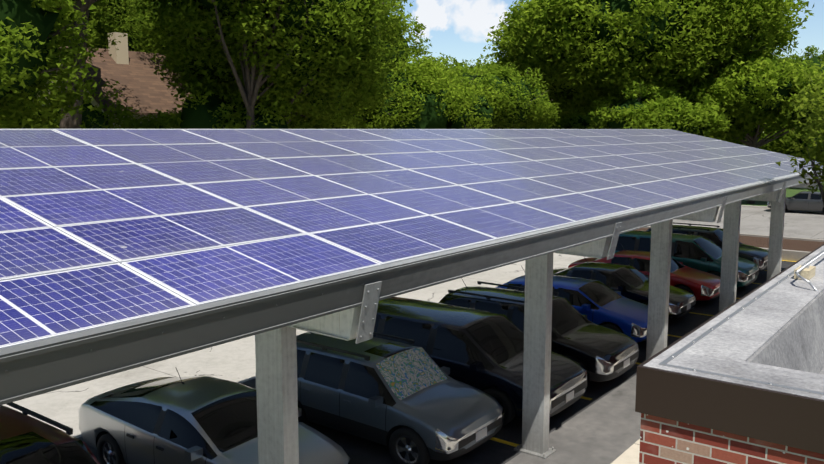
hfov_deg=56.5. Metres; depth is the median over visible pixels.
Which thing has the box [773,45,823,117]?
tree
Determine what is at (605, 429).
pavement
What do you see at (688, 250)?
car
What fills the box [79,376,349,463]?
silver liftback car
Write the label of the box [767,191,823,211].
street sedan car
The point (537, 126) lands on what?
tree
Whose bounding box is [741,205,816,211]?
kerbs
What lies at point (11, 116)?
tree
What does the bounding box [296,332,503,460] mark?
slate suv
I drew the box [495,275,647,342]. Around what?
blue hatchback car
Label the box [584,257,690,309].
trim
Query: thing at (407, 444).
trim
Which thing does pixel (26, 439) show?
maroon suv
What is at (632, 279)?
black sedan car
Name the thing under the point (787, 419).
coping
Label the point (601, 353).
black suv
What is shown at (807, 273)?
sleeper
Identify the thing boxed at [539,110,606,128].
hedge
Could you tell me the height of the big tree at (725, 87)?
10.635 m
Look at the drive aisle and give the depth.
17.54 m
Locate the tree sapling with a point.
(817, 109)
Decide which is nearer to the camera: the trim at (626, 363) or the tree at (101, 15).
the trim at (626, 363)
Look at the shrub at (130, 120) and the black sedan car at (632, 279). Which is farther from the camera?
the shrub at (130, 120)
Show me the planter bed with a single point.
(795, 248)
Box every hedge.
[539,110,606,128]
[732,131,769,149]
[761,124,823,160]
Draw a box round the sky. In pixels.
[394,0,823,132]
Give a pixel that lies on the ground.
(790, 192)
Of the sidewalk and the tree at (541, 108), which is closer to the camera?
the sidewalk
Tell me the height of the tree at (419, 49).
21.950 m
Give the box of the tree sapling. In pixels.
[775,61,823,204]
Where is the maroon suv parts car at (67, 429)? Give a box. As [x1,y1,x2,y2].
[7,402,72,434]
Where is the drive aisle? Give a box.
[4,253,587,437]
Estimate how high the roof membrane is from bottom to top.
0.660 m
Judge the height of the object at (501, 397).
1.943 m
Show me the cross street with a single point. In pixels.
(804, 224)
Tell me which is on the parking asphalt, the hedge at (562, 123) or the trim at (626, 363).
the trim at (626, 363)
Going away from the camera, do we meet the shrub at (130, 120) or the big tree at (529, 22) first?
the shrub at (130, 120)
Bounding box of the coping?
[635,244,823,453]
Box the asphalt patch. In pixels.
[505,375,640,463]
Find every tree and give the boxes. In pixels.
[0,0,106,128]
[53,0,142,61]
[59,0,98,128]
[88,0,159,52]
[114,0,186,75]
[134,0,412,128]
[322,62,405,128]
[337,50,501,128]
[371,1,431,66]
[414,54,497,74]
[445,59,561,128]
[480,0,813,121]
[480,63,601,128]
[587,78,730,139]
[681,55,823,203]
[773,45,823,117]
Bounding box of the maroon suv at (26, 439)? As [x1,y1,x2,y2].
[0,405,99,463]
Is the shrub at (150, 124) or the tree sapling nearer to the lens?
the tree sapling
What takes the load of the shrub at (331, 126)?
on the ground
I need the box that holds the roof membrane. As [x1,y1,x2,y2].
[643,245,823,399]
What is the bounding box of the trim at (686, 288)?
[622,246,719,294]
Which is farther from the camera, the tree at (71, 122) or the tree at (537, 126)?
the tree at (537, 126)
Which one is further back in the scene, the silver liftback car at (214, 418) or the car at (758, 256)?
the car at (758, 256)
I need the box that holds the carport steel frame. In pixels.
[0,129,821,463]
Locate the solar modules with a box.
[0,129,822,348]
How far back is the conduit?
7.71 m
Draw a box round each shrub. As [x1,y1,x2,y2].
[0,98,54,128]
[29,77,144,128]
[108,115,147,128]
[133,104,182,128]
[155,76,312,128]
[289,108,349,128]
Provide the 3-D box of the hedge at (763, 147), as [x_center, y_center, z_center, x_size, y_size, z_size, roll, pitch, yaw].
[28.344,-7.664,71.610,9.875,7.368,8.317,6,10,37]
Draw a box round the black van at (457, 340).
[373,296,587,417]
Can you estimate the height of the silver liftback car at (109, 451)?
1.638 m
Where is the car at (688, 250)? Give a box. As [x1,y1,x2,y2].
[607,230,758,286]
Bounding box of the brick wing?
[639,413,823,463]
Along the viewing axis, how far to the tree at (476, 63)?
73.48 m
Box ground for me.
[741,178,823,205]
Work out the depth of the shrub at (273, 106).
29.55 m
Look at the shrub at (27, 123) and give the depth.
26.60 m
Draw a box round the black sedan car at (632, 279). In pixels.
[553,262,695,318]
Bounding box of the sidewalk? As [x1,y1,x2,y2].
[611,439,639,463]
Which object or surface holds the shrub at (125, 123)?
on the ground
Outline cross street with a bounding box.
[672,206,823,238]
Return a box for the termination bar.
[658,250,823,395]
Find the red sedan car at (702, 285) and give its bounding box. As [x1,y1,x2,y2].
[568,250,720,300]
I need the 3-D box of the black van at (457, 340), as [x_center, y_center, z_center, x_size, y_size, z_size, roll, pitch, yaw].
[0.786,2.396,15.809,5.382,1.552,2.071,6,10,37]
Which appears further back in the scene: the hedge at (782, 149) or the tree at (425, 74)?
the hedge at (782, 149)
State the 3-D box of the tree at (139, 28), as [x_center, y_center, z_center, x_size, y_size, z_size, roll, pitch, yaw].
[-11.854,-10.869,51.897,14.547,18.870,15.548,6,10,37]
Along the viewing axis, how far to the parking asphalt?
14.16 m
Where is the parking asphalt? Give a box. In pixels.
[77,261,794,463]
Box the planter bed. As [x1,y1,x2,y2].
[636,226,823,260]
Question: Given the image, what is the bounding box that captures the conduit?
[795,252,823,293]
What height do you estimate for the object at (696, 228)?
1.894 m
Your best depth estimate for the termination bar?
5.29 m
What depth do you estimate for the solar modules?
9.19 m
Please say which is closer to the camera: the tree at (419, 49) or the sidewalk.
the sidewalk
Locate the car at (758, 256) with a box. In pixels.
[646,225,767,271]
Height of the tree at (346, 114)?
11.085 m
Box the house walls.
[37,32,156,128]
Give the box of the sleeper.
[794,265,815,279]
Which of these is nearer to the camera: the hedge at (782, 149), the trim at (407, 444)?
the trim at (407, 444)
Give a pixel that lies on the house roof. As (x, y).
(145, 90)
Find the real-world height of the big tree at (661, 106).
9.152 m
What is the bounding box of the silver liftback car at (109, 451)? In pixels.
[97,368,301,463]
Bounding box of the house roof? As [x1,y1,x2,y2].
[58,46,231,114]
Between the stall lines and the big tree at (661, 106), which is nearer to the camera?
the stall lines
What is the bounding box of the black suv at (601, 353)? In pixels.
[439,286,638,381]
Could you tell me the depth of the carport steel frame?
7.98 m
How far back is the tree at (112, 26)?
62.33 m
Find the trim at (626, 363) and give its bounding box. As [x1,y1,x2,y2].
[448,279,629,380]
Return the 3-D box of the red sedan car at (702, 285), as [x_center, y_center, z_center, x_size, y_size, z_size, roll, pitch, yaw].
[7.634,1.293,25.174,4.807,1.275,1.864,6,10,37]
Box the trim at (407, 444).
[296,332,486,463]
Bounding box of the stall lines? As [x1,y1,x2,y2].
[490,260,796,446]

